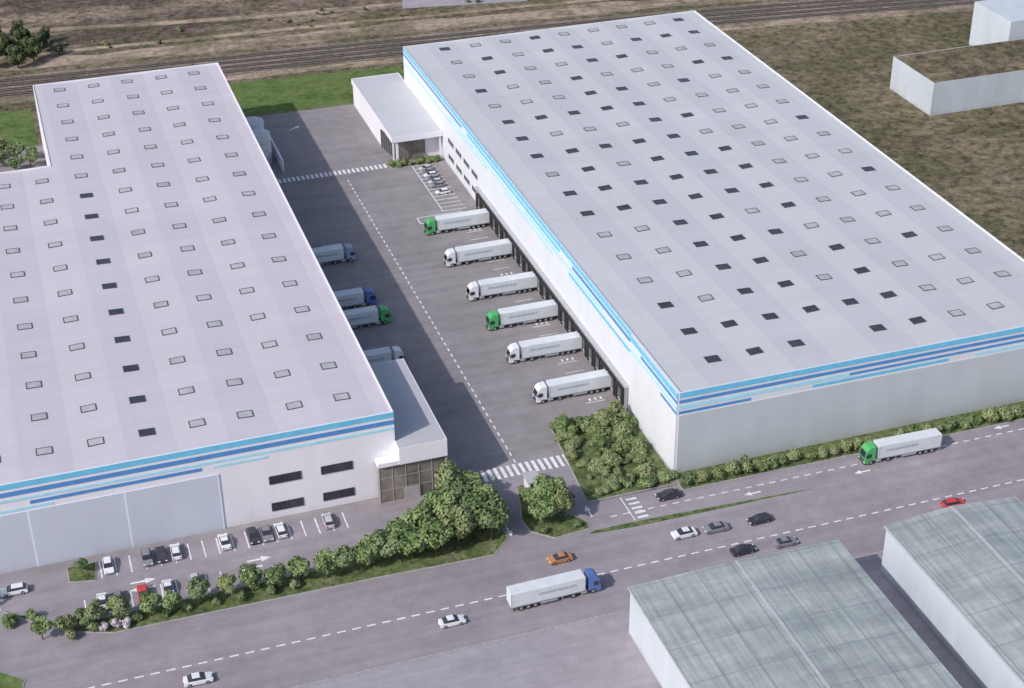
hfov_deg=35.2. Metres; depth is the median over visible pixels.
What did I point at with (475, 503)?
tree
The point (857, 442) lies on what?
shrub
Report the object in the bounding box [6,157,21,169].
tree
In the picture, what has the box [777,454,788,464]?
shrub
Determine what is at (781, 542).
car
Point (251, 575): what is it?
tree
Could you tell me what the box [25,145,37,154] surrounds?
tree
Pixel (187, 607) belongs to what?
shrub
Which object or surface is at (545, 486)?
tree
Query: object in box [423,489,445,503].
tree
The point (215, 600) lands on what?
shrub
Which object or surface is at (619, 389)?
dock door
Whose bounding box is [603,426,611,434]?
shrub
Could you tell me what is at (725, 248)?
warehouse
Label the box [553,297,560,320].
dock door
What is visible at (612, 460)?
shrub
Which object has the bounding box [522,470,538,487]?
gate booth
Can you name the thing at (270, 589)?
shrub
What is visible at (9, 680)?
grass verge
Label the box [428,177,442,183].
car
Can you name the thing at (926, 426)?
shrub
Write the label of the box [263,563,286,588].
tree
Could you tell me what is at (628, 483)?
shrub
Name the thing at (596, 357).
dock door
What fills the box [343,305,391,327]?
articulated truck
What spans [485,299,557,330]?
articulated truck
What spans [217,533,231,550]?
car
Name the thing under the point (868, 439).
shrub
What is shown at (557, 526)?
grass verge
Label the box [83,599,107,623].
tree
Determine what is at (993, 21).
block building
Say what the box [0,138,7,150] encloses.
tree
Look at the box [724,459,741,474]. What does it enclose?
shrub
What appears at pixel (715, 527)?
car
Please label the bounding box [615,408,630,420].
shrub
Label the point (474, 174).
window
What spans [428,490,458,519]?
tree
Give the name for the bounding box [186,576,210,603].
tree
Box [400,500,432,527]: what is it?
tree
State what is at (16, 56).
tree
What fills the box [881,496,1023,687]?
warehouse
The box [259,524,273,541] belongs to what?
car
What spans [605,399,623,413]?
tree
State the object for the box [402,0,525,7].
paving
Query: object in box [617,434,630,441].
shrub
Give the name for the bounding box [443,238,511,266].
articulated truck
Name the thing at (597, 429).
shrub
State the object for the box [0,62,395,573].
warehouse
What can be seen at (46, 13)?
field
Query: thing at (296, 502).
window
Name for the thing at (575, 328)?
dock door
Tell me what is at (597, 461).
shrub
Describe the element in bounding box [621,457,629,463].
shrub
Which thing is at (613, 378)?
dock door
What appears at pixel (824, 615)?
warehouse
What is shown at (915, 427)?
shrub
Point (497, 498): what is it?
tree
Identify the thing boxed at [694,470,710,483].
shrub
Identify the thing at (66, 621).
tree
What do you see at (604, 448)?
shrub
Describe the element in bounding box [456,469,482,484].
tree
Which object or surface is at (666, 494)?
car
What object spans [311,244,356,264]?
articulated truck
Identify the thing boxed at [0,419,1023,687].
road
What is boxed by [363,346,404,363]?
articulated truck
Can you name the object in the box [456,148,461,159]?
window
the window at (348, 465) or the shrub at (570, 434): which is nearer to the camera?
the window at (348, 465)
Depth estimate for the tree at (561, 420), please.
320.65 m
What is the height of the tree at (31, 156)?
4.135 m
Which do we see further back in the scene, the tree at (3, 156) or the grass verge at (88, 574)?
the tree at (3, 156)
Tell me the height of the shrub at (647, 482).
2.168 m
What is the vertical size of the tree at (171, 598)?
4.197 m
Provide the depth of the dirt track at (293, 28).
530.54 m
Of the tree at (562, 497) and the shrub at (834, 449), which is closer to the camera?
the tree at (562, 497)
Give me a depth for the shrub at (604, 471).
308.40 m
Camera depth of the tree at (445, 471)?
298.99 m
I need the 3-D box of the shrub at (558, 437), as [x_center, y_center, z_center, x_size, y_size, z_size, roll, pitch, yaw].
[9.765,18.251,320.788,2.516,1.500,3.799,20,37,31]
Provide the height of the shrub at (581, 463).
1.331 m
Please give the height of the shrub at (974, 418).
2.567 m
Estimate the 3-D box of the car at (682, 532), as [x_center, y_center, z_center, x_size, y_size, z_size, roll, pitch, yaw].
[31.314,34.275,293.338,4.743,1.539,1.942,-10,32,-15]
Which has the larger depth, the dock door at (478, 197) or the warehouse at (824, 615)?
the dock door at (478, 197)
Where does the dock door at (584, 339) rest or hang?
in the warehouse at (725, 248)
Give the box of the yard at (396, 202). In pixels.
[0,104,679,580]
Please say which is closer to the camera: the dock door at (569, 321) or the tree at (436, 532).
the tree at (436, 532)
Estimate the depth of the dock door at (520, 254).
382.13 m
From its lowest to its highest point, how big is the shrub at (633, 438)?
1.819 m
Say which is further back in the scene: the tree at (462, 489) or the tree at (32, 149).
the tree at (32, 149)
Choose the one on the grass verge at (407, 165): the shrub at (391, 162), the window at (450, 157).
the shrub at (391, 162)
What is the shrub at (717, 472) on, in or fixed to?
on the grass verge at (801, 461)
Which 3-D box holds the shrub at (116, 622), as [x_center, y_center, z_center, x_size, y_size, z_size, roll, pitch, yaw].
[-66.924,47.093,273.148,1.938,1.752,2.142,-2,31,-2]
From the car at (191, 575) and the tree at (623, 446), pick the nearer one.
the car at (191, 575)
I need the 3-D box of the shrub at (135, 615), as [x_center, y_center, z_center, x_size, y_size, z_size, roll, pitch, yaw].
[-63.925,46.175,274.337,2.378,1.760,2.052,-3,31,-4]
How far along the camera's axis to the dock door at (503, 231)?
392.34 m
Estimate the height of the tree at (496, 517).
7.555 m
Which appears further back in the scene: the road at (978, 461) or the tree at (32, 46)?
the tree at (32, 46)
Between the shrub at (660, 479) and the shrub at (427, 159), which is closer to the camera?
the shrub at (660, 479)
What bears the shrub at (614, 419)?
on the grass verge at (585, 484)
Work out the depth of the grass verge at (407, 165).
435.20 m
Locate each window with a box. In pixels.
[269,471,301,484]
[271,497,303,511]
[321,461,352,474]
[323,487,354,500]
[448,137,453,148]
[448,153,453,164]
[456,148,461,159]
[456,163,461,175]
[463,157,469,169]
[464,174,469,185]
[471,168,477,180]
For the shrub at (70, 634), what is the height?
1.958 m
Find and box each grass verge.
[0,671,25,687]
[1,516,507,632]
[66,562,96,582]
[385,159,442,168]
[516,484,589,538]
[551,418,674,501]
[588,489,810,534]
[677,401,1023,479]
[677,415,1023,489]
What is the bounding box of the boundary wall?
[270,135,283,170]
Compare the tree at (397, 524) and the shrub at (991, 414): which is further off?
the shrub at (991, 414)
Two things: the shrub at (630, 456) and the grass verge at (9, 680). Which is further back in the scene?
the shrub at (630, 456)
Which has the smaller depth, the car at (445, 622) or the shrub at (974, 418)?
the car at (445, 622)
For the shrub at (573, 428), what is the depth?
320.78 m
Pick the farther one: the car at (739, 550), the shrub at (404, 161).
the shrub at (404, 161)
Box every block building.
[890,38,1023,115]
[969,0,1023,45]
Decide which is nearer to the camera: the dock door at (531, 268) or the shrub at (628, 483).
the shrub at (628, 483)
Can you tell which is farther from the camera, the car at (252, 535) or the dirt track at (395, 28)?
the dirt track at (395, 28)
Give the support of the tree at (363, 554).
on the grass verge at (478, 544)
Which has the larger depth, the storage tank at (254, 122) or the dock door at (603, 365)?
the storage tank at (254, 122)
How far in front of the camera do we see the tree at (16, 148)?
437.75 m
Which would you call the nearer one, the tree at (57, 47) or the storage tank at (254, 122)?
the storage tank at (254, 122)
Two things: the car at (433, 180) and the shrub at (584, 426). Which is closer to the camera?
the shrub at (584, 426)
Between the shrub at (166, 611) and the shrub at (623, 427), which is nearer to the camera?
the shrub at (166, 611)
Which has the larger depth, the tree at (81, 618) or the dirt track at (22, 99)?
the dirt track at (22, 99)
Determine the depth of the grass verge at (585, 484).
312.01 m
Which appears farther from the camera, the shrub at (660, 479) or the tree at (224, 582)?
the shrub at (660, 479)
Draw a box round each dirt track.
[0,0,601,58]
[0,0,758,71]
[0,2,401,32]
[0,5,973,104]
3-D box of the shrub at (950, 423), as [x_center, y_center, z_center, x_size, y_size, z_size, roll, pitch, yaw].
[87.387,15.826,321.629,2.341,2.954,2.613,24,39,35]
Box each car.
[0,582,27,597]
[96,592,108,610]
[102,556,114,574]
[111,589,122,596]
[136,584,147,602]
[140,548,153,566]
[155,545,167,563]
[162,579,173,595]
[169,543,181,560]
[182,672,212,687]
[188,572,199,584]
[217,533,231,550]
[246,526,260,544]
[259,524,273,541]
[273,522,287,538]
[321,512,334,528]
[419,164,433,170]
[421,167,435,173]
[423,171,437,176]
[426,174,440,180]
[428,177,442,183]
[430,181,444,187]
[435,188,449,194]
[437,614,465,628]
[547,551,572,565]
[655,488,681,501]
[670,526,697,539]
[702,521,728,534]
[729,544,756,556]
[746,512,772,525]
[772,536,797,548]
[940,497,966,507]
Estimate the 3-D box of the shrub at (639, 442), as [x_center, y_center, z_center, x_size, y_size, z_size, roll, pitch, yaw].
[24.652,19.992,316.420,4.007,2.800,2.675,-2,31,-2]
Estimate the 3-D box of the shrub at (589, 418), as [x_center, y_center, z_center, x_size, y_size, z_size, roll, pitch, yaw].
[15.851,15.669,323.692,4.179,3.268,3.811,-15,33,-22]
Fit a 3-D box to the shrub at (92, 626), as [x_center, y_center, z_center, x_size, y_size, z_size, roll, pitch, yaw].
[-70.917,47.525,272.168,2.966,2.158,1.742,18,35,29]
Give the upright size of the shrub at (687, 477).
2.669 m
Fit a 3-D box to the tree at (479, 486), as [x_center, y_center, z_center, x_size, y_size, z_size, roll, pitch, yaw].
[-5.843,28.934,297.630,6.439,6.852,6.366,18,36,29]
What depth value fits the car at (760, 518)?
296.28 m
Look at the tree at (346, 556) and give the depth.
282.68 m
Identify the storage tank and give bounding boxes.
[245,116,263,128]
[252,129,272,164]
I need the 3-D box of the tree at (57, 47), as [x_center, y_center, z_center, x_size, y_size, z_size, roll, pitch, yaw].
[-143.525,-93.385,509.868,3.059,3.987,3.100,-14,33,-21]
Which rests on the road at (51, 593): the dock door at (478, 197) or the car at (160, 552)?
the car at (160, 552)
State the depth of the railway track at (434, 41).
515.72 m
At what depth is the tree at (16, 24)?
517.77 m
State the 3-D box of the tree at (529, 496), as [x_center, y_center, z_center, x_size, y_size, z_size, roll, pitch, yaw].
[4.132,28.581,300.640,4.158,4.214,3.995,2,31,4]
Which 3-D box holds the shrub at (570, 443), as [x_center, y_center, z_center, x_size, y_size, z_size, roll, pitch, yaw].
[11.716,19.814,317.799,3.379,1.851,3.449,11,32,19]
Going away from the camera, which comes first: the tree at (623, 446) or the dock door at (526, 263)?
the tree at (623, 446)
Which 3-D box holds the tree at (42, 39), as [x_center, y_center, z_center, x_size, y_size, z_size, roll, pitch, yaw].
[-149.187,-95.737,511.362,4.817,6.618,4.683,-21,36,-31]
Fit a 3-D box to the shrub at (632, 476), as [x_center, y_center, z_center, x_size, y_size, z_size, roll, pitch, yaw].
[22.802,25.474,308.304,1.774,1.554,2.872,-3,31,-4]
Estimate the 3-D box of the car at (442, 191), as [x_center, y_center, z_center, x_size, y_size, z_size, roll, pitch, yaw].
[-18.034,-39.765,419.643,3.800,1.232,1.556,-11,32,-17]
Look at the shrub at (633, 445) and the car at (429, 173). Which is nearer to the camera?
the shrub at (633, 445)
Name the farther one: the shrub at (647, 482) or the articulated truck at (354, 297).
the articulated truck at (354, 297)
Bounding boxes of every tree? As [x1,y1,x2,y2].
[0,32,15,59]
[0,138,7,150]
[0,150,8,163]
[5,141,24,156]
[6,45,25,67]
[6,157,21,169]
[9,20,23,36]
[13,28,32,50]
[21,37,40,60]
[21,151,37,166]
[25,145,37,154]
[30,615,53,639]
[33,32,47,51]
[39,26,49,42]
[53,42,62,52]
[54,614,75,630]
[73,557,88,572]
[74,607,93,625]
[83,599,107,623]
[105,593,131,619]
[139,591,161,615]
[160,589,181,611]
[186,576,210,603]
[216,573,236,596]
[238,563,262,591]
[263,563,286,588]
[284,555,311,580]
[313,548,339,577]
[334,544,356,572]
[349,542,374,568]
[358,534,380,563]
[370,528,401,560]
[385,516,408,532]
[392,525,426,559]
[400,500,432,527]
[417,517,453,552]
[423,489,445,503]
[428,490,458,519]
[434,459,461,491]
[439,502,475,544]
[440,474,473,503]
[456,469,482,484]
[459,490,495,531]
[470,480,497,495]
[473,500,511,540]
[486,491,506,506]
[523,487,535,506]
[528,495,556,523]
[531,473,565,498]
[550,486,575,518]
[554,414,569,429]
[592,432,607,447]
[594,408,610,427]
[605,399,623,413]
[612,440,629,456]
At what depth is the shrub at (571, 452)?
314.17 m
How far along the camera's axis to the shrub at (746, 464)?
309.30 m
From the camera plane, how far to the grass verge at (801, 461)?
313.25 m
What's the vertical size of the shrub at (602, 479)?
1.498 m
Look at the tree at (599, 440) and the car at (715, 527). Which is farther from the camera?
the tree at (599, 440)
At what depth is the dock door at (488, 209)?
401.15 m
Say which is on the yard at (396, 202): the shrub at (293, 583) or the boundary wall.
the boundary wall
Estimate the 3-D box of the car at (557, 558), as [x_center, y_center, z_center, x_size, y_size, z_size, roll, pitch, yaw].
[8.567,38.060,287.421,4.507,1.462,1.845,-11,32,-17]
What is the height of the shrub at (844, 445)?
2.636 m
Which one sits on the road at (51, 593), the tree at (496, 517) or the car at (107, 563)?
the car at (107, 563)
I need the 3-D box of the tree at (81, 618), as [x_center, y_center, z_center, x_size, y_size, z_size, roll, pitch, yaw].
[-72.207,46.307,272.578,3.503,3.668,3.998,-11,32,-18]
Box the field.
[0,0,437,49]
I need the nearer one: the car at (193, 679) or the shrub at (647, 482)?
the car at (193, 679)
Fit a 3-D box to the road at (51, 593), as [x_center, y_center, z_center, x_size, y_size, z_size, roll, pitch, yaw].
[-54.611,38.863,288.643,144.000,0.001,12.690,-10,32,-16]
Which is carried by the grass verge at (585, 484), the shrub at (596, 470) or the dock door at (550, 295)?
the shrub at (596, 470)
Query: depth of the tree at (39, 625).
268.85 m
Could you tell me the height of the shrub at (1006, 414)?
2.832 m
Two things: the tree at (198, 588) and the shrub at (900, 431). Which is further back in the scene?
the shrub at (900, 431)
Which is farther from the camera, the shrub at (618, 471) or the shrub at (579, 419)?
the shrub at (579, 419)
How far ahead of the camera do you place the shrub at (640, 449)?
314.45 m
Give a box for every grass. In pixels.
[0,109,37,146]
[229,66,403,115]
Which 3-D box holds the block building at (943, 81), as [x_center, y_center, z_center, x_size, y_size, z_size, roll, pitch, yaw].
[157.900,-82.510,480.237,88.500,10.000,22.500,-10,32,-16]
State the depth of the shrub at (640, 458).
313.01 m
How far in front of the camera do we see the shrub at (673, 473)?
308.52 m
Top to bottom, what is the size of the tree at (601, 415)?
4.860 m
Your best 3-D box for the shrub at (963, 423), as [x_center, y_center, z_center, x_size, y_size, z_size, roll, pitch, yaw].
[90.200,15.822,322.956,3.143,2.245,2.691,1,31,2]
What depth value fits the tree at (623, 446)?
313.45 m
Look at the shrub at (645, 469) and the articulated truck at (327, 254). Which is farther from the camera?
the articulated truck at (327, 254)
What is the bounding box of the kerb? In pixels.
[289,551,882,687]
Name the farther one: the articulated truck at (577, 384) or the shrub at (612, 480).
the articulated truck at (577, 384)
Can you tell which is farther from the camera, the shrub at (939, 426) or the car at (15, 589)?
the shrub at (939, 426)
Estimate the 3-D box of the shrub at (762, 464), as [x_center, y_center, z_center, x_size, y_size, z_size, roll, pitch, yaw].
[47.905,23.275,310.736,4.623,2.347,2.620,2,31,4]
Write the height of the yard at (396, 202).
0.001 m
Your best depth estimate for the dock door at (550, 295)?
364.90 m
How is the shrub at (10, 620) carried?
on the ground at (968, 164)
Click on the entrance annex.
(408, 469)
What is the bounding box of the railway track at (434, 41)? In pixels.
[0,0,982,96]
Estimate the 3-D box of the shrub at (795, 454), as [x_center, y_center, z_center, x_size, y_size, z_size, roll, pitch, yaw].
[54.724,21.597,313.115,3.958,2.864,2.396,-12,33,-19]
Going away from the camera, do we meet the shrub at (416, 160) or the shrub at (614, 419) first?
the shrub at (614, 419)
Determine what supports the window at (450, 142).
in the warehouse at (725, 248)
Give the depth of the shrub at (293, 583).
280.97 m
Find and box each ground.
[0,0,1023,623]
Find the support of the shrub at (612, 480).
on the grass verge at (585, 484)
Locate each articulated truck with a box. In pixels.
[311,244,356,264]
[334,287,376,309]
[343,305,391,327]
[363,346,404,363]
[424,208,488,234]
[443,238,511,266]
[466,271,537,300]
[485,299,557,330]
[506,331,581,363]
[506,568,600,610]
[532,369,610,403]
[858,428,942,464]
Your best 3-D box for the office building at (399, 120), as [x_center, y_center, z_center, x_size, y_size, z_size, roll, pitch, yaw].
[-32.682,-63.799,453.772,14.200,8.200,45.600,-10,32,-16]
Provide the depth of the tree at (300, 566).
280.87 m
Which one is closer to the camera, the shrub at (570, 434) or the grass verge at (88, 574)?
the grass verge at (88, 574)
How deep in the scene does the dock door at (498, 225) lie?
395.90 m
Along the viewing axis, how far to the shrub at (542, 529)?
293.94 m
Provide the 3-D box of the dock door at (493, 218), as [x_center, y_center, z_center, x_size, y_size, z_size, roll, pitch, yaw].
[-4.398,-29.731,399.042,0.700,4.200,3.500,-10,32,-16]
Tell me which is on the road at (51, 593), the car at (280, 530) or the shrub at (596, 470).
the car at (280, 530)
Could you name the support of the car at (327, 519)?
on the road at (51, 593)
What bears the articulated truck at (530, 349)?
on the yard at (396, 202)
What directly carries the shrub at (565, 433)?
on the grass verge at (585, 484)
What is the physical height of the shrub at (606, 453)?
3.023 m
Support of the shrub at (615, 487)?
on the grass verge at (585, 484)
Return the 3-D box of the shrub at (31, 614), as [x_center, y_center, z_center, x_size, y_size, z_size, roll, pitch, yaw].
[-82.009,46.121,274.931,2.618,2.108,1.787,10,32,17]
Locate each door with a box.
[404,485,420,498]
[475,193,481,208]
[480,200,486,208]
[485,206,491,226]
[491,213,497,233]
[496,220,502,238]
[501,227,507,238]
[506,235,513,255]
[512,242,518,263]
[518,249,524,270]
[523,257,530,272]
[529,265,536,272]
[535,273,542,294]
[541,281,548,300]
[547,289,554,299]
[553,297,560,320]
[559,306,567,329]
[566,314,574,332]
[572,323,580,332]
[579,332,587,356]
[586,342,594,365]
[593,351,601,369]
[600,361,608,370]
[607,370,616,395]
[615,380,623,405]
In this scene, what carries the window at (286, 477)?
in the warehouse at (182, 354)
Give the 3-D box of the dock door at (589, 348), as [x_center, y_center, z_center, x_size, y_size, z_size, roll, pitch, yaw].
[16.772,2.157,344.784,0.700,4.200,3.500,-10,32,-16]
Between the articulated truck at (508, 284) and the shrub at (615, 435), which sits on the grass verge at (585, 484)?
the shrub at (615, 435)
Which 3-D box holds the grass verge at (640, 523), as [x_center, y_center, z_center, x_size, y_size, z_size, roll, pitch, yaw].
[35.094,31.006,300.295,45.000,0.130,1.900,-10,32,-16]
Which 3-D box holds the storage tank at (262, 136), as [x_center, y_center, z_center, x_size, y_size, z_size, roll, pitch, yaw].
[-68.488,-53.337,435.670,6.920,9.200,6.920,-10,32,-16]
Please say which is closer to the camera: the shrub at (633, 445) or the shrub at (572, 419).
the shrub at (633, 445)
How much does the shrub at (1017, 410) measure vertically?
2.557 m
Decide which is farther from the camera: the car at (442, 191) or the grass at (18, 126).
the grass at (18, 126)
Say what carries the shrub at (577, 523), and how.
on the grass verge at (557, 526)
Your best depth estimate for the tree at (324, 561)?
281.83 m
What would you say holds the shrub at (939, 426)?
on the grass verge at (801, 461)
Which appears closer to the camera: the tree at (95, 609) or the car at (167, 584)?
the tree at (95, 609)
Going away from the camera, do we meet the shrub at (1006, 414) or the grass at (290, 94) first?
the shrub at (1006, 414)
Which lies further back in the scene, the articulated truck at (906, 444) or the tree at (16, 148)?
the tree at (16, 148)
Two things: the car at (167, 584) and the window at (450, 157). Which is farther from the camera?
the window at (450, 157)
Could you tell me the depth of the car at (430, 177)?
426.54 m
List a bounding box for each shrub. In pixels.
[0,613,18,628]
[24,609,38,620]
[65,628,75,639]
[85,620,98,631]
[98,621,108,631]
[111,618,122,627]
[121,616,131,628]
[129,610,142,621]
[160,606,173,617]
[182,603,192,611]
[212,597,220,604]
[236,590,246,600]
[265,584,275,593]
[289,579,300,589]
[388,159,395,165]
[395,159,401,166]
[402,158,407,165]
[411,158,420,163]
[418,157,425,162]
[423,155,430,163]
[430,156,437,161]
[536,526,547,532]
[548,421,556,431]
[553,431,564,441]
[555,420,569,432]
[556,431,569,439]
[563,439,579,449]
[564,431,576,439]
[565,423,578,433]
[566,447,578,459]
[569,417,576,425]
[571,435,582,443]
[573,520,581,526]
[574,416,584,427]
[575,459,588,467]
[579,419,593,431]
[585,414,596,425]
[585,456,605,471]
[588,426,604,434]
[592,467,610,474]
[594,484,610,494]
[597,440,612,451]
[597,475,607,484]
[598,466,610,475]
[601,449,616,458]
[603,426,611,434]
[605,453,622,467]
[605,473,618,484]
[606,409,621,426]
[608,437,616,442]
[609,483,620,490]
[611,430,627,437]
[612,421,632,435]
[612,465,622,476]
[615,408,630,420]
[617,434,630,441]
[618,475,629,483]
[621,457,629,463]
[621,477,632,487]
[622,442,642,455]
[623,414,638,425]
[625,452,637,461]
[626,472,635,481]
[629,436,642,442]
[634,439,647,449]
[634,447,646,455]
[634,453,645,464]
[635,462,655,477]
[637,475,657,487]
[655,469,669,481]
[656,468,678,481]
[679,470,697,485]
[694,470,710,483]
[711,466,723,479]
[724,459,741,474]
[740,454,752,472]
[751,459,770,470]
[766,456,779,467]
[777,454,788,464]
[786,448,802,462]
[802,451,817,459]
[817,446,827,457]
[829,445,839,456]
[838,439,852,453]
[852,437,865,449]
[863,436,874,442]
[894,428,905,435]
[907,423,920,432]
[919,423,935,429]
[933,422,943,431]
[944,416,956,430]
[955,417,970,428]
[967,413,982,425]
[981,407,999,422]
[995,406,1014,420]
[1009,404,1023,417]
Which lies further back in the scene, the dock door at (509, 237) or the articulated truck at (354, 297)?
the dock door at (509, 237)
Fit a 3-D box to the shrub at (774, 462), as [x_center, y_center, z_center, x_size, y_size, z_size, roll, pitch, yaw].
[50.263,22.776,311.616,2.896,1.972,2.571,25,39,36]
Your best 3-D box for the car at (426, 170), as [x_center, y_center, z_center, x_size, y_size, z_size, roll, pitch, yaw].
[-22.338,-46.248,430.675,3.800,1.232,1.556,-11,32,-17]
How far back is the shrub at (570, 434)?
320.20 m
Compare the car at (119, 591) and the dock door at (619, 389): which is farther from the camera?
the dock door at (619, 389)
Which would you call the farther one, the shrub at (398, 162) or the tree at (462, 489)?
the shrub at (398, 162)
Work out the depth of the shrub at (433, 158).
436.06 m
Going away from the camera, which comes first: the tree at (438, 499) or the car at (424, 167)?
the tree at (438, 499)
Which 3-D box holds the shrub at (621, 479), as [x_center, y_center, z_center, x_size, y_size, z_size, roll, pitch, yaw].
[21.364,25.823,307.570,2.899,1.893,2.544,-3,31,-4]
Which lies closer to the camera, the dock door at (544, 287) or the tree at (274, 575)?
the tree at (274, 575)
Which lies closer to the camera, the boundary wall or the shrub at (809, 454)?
the shrub at (809, 454)
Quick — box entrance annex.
[370,359,447,502]
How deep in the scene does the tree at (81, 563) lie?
284.56 m
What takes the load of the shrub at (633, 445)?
on the grass verge at (585, 484)
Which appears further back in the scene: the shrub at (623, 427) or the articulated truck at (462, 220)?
the articulated truck at (462, 220)
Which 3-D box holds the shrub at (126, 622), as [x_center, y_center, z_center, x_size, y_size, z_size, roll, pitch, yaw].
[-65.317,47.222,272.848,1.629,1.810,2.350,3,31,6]
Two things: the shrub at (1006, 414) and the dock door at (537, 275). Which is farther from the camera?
the dock door at (537, 275)
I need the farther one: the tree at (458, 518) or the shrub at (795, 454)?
the shrub at (795, 454)
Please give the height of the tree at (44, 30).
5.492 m
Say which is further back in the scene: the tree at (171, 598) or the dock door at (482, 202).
the dock door at (482, 202)
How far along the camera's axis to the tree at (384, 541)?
284.44 m
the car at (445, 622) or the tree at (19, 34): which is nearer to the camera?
the car at (445, 622)
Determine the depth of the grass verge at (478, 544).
284.11 m
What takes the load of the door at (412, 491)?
in the entrance annex
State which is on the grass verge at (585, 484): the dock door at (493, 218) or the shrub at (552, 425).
the shrub at (552, 425)
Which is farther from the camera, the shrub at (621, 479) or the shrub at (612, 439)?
the shrub at (612, 439)
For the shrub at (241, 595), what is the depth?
278.29 m
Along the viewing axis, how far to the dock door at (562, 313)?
358.28 m
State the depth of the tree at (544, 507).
293.96 m
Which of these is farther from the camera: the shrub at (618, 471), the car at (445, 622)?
the shrub at (618, 471)
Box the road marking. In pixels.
[0,126,1022,687]
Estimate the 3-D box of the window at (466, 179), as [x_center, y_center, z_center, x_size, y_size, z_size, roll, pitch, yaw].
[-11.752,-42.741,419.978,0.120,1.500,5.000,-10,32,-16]
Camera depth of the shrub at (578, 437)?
318.85 m
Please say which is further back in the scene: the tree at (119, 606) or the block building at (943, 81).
the block building at (943, 81)
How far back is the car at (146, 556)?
287.80 m
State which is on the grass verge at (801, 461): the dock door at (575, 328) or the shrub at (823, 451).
the shrub at (823, 451)
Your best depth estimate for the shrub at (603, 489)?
304.44 m
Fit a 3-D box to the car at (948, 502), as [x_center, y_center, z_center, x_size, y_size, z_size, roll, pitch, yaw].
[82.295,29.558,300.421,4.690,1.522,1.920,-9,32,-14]
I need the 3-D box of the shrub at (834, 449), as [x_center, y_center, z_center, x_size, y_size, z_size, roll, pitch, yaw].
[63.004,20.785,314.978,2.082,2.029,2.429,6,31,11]
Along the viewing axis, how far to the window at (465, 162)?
417.69 m
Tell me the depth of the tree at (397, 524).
288.79 m
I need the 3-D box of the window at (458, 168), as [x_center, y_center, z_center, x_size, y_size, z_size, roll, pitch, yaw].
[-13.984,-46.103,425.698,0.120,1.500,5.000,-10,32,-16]
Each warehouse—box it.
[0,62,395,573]
[403,10,1023,472]
[628,540,961,687]
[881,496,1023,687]
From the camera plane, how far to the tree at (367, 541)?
284.69 m
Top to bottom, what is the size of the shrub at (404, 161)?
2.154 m
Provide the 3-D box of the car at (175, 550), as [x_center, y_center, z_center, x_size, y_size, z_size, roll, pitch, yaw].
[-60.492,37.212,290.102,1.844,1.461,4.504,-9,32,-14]
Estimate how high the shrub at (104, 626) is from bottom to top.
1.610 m
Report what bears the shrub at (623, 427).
on the grass verge at (585, 484)
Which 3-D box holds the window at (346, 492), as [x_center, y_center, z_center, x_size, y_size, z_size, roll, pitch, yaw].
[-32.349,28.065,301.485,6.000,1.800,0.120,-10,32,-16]
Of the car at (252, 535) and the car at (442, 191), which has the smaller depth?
the car at (252, 535)
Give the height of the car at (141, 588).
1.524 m
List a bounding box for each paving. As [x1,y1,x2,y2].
[296,552,980,687]
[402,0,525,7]
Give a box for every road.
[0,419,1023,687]
[0,466,594,626]
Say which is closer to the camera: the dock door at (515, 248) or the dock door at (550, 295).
the dock door at (550, 295)
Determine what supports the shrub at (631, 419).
on the grass verge at (585, 484)
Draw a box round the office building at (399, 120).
[351,73,442,164]
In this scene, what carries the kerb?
on the ground at (968, 164)
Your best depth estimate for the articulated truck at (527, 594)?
276.57 m
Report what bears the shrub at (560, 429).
on the grass verge at (585, 484)
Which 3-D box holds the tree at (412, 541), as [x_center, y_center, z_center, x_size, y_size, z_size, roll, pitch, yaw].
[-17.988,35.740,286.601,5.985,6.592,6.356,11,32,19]
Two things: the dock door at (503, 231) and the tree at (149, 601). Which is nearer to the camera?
the tree at (149, 601)
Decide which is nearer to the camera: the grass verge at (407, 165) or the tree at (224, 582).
the tree at (224, 582)
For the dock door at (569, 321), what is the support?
in the warehouse at (725, 248)
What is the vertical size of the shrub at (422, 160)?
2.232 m
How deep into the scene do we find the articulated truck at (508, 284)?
370.63 m

